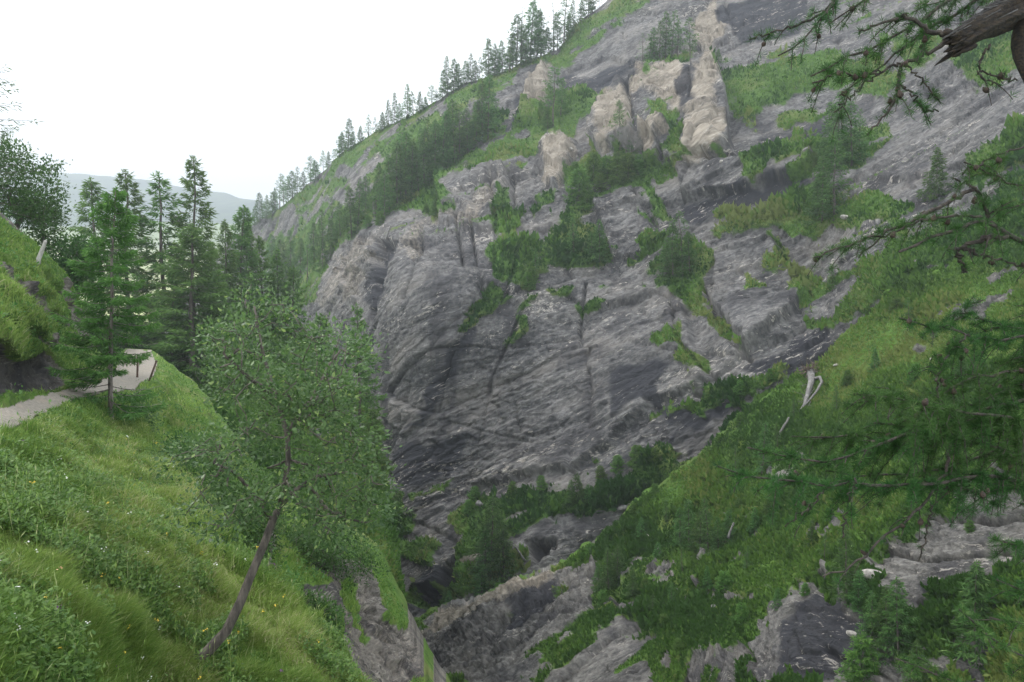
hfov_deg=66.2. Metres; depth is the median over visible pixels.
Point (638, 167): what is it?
mountain shrub
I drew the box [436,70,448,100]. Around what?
larch tree
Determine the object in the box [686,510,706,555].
larch tree
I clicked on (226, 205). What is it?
hill
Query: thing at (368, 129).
larch tree
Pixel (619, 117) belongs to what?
larch tree
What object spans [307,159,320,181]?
larch tree
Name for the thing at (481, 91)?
larch tree
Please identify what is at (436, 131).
larch tree
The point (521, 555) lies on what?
dead log
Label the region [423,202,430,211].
mountain shrub
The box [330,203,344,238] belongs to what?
larch tree
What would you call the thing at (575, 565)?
mountain shrub
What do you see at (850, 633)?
boulder
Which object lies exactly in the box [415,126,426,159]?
larch tree
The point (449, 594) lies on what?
larch tree
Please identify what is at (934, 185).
larch tree
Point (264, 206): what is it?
larch tree
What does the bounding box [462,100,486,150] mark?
larch tree
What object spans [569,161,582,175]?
mountain shrub
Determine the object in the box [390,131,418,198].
larch tree
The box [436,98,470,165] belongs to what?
larch tree
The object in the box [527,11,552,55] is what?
larch tree
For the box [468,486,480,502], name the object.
mountain shrub
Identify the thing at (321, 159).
larch tree
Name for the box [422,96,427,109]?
larch tree
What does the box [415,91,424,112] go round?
larch tree
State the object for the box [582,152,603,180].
mountain shrub
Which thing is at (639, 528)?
larch tree
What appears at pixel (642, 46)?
larch tree
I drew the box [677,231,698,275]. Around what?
larch tree
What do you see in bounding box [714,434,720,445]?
mountain shrub
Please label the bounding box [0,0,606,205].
sky
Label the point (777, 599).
larch tree
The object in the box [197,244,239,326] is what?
larch tree
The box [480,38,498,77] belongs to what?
larch tree
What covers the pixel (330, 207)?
larch tree
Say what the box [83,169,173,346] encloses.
larch tree
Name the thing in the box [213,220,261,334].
larch tree
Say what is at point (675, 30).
larch tree
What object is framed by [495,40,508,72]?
larch tree
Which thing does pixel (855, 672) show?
larch tree
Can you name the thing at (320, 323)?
larch tree
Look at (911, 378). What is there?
mountain shrub
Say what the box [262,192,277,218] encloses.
larch tree
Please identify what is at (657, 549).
larch tree
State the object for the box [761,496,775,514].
mountain shrub
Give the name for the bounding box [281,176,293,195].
larch tree
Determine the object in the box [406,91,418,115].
larch tree
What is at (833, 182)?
larch tree
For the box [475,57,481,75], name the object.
larch tree
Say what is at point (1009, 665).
mountain shrub
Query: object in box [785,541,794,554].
mountain shrub
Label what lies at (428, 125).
larch tree
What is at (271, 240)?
larch tree
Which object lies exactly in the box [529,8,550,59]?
larch tree
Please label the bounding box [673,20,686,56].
larch tree
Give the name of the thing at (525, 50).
larch tree
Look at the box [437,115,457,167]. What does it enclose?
larch tree
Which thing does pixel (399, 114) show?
larch tree
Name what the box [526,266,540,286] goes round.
mountain shrub
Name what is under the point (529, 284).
mountain shrub
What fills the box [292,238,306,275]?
larch tree
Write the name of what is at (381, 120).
larch tree
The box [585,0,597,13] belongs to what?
larch tree
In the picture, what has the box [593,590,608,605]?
mountain shrub
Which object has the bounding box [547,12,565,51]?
larch tree
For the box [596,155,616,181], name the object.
mountain shrub
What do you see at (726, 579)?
mountain shrub
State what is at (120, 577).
wildflowers
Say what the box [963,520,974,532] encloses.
mountain shrub
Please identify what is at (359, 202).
larch tree
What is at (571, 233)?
larch tree
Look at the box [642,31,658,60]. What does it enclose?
larch tree
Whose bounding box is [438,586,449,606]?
larch tree
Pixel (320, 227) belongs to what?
larch tree
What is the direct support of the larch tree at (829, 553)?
on the hillside at (490, 635)
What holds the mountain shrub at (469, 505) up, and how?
on the mountainside
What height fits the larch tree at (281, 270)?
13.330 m
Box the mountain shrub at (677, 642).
[672,637,685,650]
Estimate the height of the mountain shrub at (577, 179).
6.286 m
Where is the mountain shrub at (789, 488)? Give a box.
[785,485,792,496]
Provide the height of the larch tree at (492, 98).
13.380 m
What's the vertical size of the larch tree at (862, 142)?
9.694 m
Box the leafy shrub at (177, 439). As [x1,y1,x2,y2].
[150,421,251,509]
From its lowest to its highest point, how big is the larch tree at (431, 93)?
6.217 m
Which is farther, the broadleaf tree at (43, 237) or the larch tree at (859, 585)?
the larch tree at (859, 585)
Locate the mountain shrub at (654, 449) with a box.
[648,447,659,462]
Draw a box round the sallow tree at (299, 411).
[138,268,413,661]
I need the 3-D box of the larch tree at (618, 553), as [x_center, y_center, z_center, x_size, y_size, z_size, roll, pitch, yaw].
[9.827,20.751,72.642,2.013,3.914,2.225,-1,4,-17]
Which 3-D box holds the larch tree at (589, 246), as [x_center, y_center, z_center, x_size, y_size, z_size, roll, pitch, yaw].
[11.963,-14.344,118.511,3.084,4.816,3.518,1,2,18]
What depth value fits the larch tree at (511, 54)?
183.23 m
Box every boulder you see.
[476,500,482,505]
[617,505,627,511]
[846,630,856,636]
[862,569,880,579]
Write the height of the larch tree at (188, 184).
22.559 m
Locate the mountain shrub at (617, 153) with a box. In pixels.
[610,150,622,167]
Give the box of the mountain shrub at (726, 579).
[714,570,733,591]
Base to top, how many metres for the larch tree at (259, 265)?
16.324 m
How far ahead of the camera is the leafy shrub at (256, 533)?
16.88 m
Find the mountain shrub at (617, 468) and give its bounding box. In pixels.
[610,454,625,473]
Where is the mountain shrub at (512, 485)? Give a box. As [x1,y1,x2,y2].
[506,481,518,498]
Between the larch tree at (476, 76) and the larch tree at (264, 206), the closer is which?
the larch tree at (476, 76)
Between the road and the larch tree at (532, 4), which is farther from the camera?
the larch tree at (532, 4)
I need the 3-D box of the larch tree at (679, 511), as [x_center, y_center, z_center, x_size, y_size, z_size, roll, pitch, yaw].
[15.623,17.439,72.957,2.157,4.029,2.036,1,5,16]
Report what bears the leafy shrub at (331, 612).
on the meadow ground at (216, 567)
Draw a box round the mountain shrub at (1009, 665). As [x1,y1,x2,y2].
[1002,656,1015,678]
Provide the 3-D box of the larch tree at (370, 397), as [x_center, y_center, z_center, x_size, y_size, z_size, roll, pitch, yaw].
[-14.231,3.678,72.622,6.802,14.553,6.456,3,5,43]
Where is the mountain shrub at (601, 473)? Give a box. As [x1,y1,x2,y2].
[594,465,607,480]
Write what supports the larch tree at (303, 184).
on the mountainside
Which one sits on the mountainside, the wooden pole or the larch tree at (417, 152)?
the larch tree at (417, 152)
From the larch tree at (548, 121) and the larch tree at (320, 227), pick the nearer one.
the larch tree at (548, 121)
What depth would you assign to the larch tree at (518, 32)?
184.31 m
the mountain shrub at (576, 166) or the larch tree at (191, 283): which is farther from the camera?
the mountain shrub at (576, 166)
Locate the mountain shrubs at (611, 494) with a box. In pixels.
[263,0,1023,608]
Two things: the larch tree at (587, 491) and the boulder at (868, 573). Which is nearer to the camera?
the boulder at (868, 573)
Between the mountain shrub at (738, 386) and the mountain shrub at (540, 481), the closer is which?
the mountain shrub at (738, 386)
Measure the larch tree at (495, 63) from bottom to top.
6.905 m
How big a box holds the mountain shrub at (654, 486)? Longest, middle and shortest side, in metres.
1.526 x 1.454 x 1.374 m
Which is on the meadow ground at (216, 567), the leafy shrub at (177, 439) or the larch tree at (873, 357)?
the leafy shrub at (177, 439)
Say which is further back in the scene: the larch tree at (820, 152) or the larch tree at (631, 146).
the larch tree at (631, 146)
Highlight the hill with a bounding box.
[0,169,281,323]
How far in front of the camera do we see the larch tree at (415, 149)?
152.13 m
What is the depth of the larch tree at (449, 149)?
154.44 m
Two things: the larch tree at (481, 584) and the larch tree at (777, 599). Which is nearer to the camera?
the larch tree at (777, 599)
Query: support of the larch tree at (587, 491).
on the mountainside
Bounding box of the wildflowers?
[0,435,318,681]
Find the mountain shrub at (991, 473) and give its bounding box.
[986,466,998,488]
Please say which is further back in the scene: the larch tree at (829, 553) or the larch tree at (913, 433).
the larch tree at (829, 553)
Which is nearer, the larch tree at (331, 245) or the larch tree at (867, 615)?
the larch tree at (867, 615)
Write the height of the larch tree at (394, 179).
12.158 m
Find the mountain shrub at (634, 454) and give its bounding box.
[625,445,641,470]
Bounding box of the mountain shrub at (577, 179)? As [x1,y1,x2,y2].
[562,167,595,204]
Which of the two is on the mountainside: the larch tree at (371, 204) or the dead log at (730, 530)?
the larch tree at (371, 204)
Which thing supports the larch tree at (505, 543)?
on the mountainside
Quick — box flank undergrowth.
[85,311,406,597]
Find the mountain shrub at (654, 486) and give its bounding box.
[647,483,659,495]
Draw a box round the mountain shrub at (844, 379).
[839,370,852,386]
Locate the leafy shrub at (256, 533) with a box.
[199,461,302,568]
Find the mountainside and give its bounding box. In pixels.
[165,0,1023,617]
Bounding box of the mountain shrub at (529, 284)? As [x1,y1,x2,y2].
[520,272,535,290]
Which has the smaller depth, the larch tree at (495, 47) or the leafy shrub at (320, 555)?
the leafy shrub at (320, 555)
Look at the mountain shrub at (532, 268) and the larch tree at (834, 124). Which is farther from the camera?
the mountain shrub at (532, 268)
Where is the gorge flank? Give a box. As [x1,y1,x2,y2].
[97,326,401,582]
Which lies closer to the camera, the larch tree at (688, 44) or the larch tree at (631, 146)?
the larch tree at (631, 146)
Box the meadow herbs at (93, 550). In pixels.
[0,402,371,681]
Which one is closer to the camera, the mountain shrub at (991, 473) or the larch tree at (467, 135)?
the mountain shrub at (991, 473)
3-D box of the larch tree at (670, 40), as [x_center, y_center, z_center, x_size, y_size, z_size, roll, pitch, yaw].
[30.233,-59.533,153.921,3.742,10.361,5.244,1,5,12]
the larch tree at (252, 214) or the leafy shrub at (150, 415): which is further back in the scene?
the larch tree at (252, 214)
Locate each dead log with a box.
[513,544,525,561]
[727,522,734,537]
[778,417,789,435]
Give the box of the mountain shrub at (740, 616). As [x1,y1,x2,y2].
[732,602,750,624]
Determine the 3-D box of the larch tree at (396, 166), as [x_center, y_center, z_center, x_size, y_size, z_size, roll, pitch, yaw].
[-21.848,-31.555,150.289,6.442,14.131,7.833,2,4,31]
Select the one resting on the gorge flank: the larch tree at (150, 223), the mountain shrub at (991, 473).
the larch tree at (150, 223)
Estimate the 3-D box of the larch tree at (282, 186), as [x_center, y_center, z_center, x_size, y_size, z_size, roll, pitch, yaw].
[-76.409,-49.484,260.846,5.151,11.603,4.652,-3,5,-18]
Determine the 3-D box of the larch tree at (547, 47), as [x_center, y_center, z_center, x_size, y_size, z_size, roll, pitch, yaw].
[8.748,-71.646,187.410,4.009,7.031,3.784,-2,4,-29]
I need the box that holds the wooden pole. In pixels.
[36,240,46,263]
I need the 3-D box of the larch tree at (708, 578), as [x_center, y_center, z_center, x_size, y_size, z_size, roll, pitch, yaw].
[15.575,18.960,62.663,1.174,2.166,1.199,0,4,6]
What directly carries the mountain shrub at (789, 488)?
on the hillside at (490, 635)
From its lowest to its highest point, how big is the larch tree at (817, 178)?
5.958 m
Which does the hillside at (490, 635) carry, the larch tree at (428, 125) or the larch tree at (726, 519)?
the larch tree at (726, 519)
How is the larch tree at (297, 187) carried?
on the mountainside
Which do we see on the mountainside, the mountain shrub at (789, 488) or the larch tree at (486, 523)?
the larch tree at (486, 523)
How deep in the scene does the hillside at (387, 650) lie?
24.98 m
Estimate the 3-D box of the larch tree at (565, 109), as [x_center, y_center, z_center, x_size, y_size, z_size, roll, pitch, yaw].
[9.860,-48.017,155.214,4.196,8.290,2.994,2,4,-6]
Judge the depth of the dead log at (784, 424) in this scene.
74.34 m
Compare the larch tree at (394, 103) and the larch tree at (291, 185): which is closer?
the larch tree at (394, 103)
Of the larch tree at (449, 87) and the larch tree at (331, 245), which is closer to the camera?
the larch tree at (331, 245)
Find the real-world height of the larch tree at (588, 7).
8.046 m
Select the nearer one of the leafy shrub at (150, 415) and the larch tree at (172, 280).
the leafy shrub at (150, 415)
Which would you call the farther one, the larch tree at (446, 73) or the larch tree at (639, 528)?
the larch tree at (446, 73)
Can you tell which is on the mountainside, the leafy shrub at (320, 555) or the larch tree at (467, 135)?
the larch tree at (467, 135)
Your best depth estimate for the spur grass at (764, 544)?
64.07 m
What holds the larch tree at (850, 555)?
on the hillside at (490, 635)
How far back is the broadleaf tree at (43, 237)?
37.40 m
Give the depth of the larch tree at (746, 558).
60.89 m
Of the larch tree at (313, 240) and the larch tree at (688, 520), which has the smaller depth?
the larch tree at (688, 520)
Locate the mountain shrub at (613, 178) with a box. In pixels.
[604,156,627,185]
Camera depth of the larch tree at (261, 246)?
98.21 m
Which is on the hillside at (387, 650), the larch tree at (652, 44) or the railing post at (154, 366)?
the railing post at (154, 366)
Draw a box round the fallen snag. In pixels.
[795,359,822,408]
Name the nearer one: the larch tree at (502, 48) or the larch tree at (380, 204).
the larch tree at (380, 204)
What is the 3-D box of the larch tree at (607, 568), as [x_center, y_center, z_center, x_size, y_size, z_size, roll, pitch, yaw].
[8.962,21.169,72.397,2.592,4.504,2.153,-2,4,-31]
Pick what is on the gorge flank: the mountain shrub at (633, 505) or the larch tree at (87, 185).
the larch tree at (87, 185)
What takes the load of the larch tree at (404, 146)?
on the mountainside
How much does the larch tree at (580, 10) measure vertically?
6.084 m
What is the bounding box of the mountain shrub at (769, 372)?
[765,368,774,382]
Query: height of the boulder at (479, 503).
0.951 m
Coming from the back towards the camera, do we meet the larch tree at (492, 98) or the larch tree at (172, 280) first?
the larch tree at (492, 98)
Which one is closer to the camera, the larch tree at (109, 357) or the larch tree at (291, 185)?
the larch tree at (109, 357)
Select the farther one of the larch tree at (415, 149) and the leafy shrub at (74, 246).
the larch tree at (415, 149)
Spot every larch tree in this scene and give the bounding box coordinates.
[0,64,54,211]
[43,186,169,423]
[59,176,158,352]
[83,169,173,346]
[96,171,213,351]
[140,155,244,353]
[140,223,266,389]
[140,262,206,370]
[194,273,247,367]
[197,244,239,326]
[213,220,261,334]
[222,204,274,340]
[228,217,273,331]
[244,236,288,333]
[251,192,264,224]
[251,208,256,224]
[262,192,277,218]
[262,194,268,221]
[262,233,280,273]
[264,247,303,332]
[266,239,292,288]
[270,174,288,209]
[270,187,278,211]
[272,265,314,339]
[274,176,288,206]
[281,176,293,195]
[283,170,298,198]
[285,229,295,266]
[291,167,300,189]
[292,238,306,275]
[295,313,352,414]
[297,244,314,279]
[298,172,307,191]
[303,156,316,183]
[304,222,319,264]
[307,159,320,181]
[312,235,329,271]
[315,208,325,246]
[318,150,327,172]
[319,218,336,259]
[322,196,338,240]
[324,151,330,167]
[328,304,391,439]
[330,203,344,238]
[335,132,346,155]
[338,186,361,239]
[342,118,355,151]
[347,132,355,150]
[352,407,395,495]
[353,177,366,226]
[355,126,364,143]
[357,175,372,212]
[364,114,371,137]
[366,174,382,216]
[368,163,387,213]
[371,169,396,221]
[375,112,384,132]
[377,152,400,208]
[381,139,412,209]
[382,100,391,128]
[388,134,412,195]
[389,91,398,124]
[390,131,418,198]
[396,103,402,122]
[398,139,425,198]
[400,84,413,118]
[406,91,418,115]
[410,148,424,191]
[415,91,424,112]
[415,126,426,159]
[416,127,436,184]
[418,118,441,178]
[420,122,449,181]
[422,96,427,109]
[426,84,437,108]
[428,189,439,215]
[429,111,457,171]
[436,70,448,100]
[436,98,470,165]
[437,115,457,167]
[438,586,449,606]
[442,55,452,95]
[444,590,452,602]
[445,59,462,93]
[451,63,463,87]
[451,105,468,153]
[455,108,476,155]
[459,61,471,86]
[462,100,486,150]
[465,53,476,81]
[465,494,513,588]
[469,60,479,81]
[469,564,491,598]
[470,78,496,139]
[471,527,498,584]
[472,74,503,138]
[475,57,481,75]
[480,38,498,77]
[487,43,501,75]
[488,526,518,587]
[490,49,506,75]
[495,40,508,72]
[501,14,531,69]
[504,38,516,69]
[507,34,519,69]
[511,7,531,64]
[518,28,532,64]
[519,0,547,60]
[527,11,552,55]
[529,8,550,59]
[537,62,567,125]
[538,106,554,130]
[542,27,554,52]
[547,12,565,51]
[548,2,558,50]
[553,0,572,42]
[554,78,569,115]
[560,480,577,510]
[565,12,574,39]
[565,217,579,252]
[565,472,587,510]
[570,0,577,26]
[576,0,585,20]
[579,0,594,16]
[581,484,592,503]
[584,219,610,264]
[584,231,598,259]
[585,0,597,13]
[590,562,604,591]
[596,547,617,595]
[607,545,626,586]
[610,99,625,149]
[622,569,638,598]
[626,125,636,153]
[635,517,645,539]
[636,32,648,59]
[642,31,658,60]
[645,26,660,59]
[647,21,670,57]
[652,541,662,559]
[655,222,685,280]
[655,237,671,276]
[657,10,674,58]
[660,10,682,56]
[666,581,674,607]
[668,211,698,272]
[669,507,686,545]
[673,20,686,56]
[675,499,698,549]
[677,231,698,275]
[680,17,698,60]
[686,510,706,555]
[694,497,720,549]
[702,565,713,590]
[709,516,724,552]
[712,0,1023,681]
[716,49,722,62]
[720,510,737,541]
[742,546,750,568]
[746,507,759,536]
[769,587,782,610]
[801,156,842,227]
[802,519,817,547]
[803,174,824,215]
[810,102,847,171]
[812,130,854,225]
[816,533,831,559]
[818,89,859,168]
[825,266,836,291]
[828,525,861,607]
[829,384,841,409]
[832,99,874,169]
[833,632,882,681]
[843,567,869,615]
[852,109,869,145]
[853,589,883,649]
[867,348,880,372]
[867,585,902,666]
[871,576,922,666]
[900,639,929,681]
[915,147,952,201]
[938,559,997,676]
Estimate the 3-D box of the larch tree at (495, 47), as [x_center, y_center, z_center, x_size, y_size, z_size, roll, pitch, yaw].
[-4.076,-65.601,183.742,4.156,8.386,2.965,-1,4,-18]
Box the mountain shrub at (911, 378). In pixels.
[904,362,922,383]
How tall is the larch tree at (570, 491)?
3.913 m
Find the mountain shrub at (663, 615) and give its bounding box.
[658,613,668,627]
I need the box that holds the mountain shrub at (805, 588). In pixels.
[799,582,810,595]
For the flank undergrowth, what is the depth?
65.29 m
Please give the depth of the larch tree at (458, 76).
186.93 m
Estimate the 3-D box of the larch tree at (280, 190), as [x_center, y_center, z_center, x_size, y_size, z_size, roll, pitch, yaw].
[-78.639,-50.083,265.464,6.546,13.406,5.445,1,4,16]
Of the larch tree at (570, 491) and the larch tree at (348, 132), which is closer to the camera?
the larch tree at (570, 491)
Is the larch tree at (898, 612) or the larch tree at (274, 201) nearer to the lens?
the larch tree at (898, 612)
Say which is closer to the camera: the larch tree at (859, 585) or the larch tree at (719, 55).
the larch tree at (859, 585)
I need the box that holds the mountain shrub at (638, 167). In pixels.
[629,154,645,175]
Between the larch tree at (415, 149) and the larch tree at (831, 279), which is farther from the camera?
the larch tree at (415, 149)
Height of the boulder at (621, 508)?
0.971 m
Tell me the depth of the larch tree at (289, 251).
211.58 m
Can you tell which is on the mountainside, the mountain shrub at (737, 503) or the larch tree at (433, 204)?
the larch tree at (433, 204)
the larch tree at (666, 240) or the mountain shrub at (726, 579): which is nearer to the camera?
the mountain shrub at (726, 579)
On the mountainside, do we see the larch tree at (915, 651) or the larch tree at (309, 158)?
the larch tree at (309, 158)
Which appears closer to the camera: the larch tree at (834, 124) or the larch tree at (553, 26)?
the larch tree at (834, 124)
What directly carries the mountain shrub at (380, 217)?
on the mountainside
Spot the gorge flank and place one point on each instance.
(387, 522)
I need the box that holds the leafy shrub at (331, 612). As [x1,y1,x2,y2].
[299,584,350,635]
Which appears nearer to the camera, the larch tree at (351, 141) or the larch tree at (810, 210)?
the larch tree at (810, 210)
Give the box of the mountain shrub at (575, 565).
[572,561,579,570]
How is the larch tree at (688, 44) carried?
on the mountainside
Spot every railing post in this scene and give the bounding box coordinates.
[136,362,138,376]
[149,360,157,380]
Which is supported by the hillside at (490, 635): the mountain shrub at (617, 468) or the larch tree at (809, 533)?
the larch tree at (809, 533)
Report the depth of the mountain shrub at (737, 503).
71.30 m
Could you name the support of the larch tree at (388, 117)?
on the mountainside
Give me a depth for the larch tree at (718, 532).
67.70 m
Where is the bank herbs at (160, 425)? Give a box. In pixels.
[0,214,417,681]
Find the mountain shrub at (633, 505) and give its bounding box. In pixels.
[627,502,636,513]
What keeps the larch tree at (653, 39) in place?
on the mountainside
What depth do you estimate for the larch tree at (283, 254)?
207.56 m
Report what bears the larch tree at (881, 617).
on the hillside at (490, 635)
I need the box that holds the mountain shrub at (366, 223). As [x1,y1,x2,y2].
[362,215,372,228]
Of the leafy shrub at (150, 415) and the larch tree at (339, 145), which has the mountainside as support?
the larch tree at (339, 145)
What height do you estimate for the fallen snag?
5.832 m
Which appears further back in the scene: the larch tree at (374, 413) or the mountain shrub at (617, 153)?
the mountain shrub at (617, 153)
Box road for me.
[0,349,156,427]
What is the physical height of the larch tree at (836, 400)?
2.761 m
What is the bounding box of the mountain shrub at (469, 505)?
[461,499,473,513]
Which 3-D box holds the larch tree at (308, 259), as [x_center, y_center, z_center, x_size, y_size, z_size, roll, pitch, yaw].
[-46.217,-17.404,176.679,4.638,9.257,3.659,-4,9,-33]
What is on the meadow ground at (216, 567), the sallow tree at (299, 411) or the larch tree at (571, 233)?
the sallow tree at (299, 411)
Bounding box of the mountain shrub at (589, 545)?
[584,542,593,554]
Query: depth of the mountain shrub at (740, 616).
54.96 m
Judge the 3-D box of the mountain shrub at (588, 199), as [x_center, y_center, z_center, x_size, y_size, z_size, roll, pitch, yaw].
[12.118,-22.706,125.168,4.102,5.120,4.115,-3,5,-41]
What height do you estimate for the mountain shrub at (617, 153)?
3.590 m
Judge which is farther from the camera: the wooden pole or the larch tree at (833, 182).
the larch tree at (833, 182)
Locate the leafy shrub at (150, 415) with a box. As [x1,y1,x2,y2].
[115,388,166,435]
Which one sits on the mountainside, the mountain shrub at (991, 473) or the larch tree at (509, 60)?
the larch tree at (509, 60)
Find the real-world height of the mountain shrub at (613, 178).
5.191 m
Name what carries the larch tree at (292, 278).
on the gorge flank
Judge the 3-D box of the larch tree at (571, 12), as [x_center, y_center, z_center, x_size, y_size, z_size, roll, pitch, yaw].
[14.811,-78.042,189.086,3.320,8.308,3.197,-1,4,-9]
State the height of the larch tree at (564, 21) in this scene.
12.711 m
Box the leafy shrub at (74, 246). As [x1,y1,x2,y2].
[45,228,108,298]
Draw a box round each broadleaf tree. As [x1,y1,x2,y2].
[0,134,76,244]
[23,194,80,256]
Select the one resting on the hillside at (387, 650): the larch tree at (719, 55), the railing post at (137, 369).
the railing post at (137, 369)
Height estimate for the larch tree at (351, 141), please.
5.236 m
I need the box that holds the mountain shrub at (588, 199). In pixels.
[576,183,595,210]
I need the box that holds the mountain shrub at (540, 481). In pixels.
[535,475,547,491]
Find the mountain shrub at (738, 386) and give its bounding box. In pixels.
[732,379,744,394]
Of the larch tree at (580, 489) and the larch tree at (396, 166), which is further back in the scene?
the larch tree at (396, 166)
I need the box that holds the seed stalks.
[0,401,362,681]
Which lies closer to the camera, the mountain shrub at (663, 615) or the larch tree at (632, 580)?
the mountain shrub at (663, 615)
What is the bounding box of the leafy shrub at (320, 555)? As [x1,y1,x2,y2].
[275,520,397,592]
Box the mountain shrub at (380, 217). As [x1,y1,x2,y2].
[374,211,384,225]
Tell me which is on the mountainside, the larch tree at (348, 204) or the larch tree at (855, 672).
the larch tree at (348, 204)
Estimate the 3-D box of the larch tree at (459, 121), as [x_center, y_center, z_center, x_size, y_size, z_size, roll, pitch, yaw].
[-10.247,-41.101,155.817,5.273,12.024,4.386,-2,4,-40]
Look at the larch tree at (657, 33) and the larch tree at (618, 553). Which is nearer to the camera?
the larch tree at (618, 553)
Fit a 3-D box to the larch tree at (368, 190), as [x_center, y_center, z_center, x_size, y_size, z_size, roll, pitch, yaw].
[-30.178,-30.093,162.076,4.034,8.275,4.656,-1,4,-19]
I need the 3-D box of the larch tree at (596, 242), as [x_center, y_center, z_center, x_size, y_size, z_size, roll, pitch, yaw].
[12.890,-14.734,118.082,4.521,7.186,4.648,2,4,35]
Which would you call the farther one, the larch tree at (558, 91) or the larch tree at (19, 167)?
the larch tree at (558, 91)
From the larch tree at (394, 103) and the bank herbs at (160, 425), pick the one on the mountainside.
the larch tree at (394, 103)
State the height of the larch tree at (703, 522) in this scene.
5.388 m
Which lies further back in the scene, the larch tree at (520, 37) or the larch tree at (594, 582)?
the larch tree at (520, 37)
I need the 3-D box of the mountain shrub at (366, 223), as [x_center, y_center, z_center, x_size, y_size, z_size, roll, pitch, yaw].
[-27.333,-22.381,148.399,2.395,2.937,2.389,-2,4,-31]
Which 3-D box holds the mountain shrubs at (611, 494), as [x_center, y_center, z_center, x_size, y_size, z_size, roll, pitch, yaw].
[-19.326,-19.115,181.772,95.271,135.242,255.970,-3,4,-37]
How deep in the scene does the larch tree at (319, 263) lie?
168.72 m
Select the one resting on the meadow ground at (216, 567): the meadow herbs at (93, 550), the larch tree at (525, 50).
the meadow herbs at (93, 550)
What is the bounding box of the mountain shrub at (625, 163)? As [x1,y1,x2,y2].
[615,152,636,181]
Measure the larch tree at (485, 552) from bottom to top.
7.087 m
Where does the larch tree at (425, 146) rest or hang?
on the mountainside
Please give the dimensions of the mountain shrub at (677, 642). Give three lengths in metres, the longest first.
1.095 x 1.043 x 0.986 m
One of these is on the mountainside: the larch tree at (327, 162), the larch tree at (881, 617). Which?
the larch tree at (327, 162)
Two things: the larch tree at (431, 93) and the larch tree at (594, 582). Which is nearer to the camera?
the larch tree at (594, 582)
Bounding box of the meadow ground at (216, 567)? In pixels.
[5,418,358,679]
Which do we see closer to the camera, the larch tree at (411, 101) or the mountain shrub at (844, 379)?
the mountain shrub at (844, 379)
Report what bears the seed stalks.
on the meadow ground at (216, 567)
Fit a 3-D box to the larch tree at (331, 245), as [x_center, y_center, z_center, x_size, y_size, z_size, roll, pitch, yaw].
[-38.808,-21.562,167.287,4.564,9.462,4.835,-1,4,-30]
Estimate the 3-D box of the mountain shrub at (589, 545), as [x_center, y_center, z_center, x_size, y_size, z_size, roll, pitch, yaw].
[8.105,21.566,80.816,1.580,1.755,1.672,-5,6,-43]
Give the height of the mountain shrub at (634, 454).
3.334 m
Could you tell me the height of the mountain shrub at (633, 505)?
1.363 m
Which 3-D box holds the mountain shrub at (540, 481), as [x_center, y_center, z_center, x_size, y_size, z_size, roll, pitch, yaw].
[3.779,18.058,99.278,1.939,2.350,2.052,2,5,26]
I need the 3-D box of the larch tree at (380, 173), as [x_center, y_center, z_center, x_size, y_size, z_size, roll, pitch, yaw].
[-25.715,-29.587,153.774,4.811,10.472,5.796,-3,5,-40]
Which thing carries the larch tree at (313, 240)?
on the mountainside
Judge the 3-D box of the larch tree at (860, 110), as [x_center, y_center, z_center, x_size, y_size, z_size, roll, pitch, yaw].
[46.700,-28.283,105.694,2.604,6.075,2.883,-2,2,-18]
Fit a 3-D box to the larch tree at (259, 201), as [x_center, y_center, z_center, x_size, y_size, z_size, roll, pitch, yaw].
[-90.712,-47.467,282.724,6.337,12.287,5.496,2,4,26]
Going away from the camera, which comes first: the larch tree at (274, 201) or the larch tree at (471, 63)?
the larch tree at (471, 63)
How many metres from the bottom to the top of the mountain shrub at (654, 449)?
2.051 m
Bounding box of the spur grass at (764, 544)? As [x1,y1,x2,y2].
[416,234,1023,681]
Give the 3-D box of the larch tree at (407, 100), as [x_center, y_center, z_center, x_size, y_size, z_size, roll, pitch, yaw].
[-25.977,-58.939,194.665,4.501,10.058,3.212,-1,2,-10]
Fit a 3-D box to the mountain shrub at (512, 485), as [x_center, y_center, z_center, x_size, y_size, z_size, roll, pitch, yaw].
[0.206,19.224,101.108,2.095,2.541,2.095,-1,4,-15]
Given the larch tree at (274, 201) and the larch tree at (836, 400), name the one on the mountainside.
the larch tree at (274, 201)
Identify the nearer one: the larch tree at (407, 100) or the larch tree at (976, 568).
the larch tree at (976, 568)
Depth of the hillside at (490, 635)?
61.31 m
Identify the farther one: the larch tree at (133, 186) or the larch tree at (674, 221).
the larch tree at (674, 221)
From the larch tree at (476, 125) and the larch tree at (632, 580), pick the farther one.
the larch tree at (476, 125)
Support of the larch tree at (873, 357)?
on the hillside at (490, 635)
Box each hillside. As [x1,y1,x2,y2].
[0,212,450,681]
[414,241,1023,681]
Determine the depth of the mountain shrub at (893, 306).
77.97 m
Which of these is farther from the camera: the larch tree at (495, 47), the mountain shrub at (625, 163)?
the larch tree at (495, 47)
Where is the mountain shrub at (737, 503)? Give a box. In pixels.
[734,498,743,507]
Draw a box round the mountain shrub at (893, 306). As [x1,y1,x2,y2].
[887,297,903,311]
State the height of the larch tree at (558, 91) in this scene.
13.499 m
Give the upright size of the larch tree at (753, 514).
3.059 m
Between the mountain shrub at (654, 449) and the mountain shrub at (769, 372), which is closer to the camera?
the mountain shrub at (769, 372)

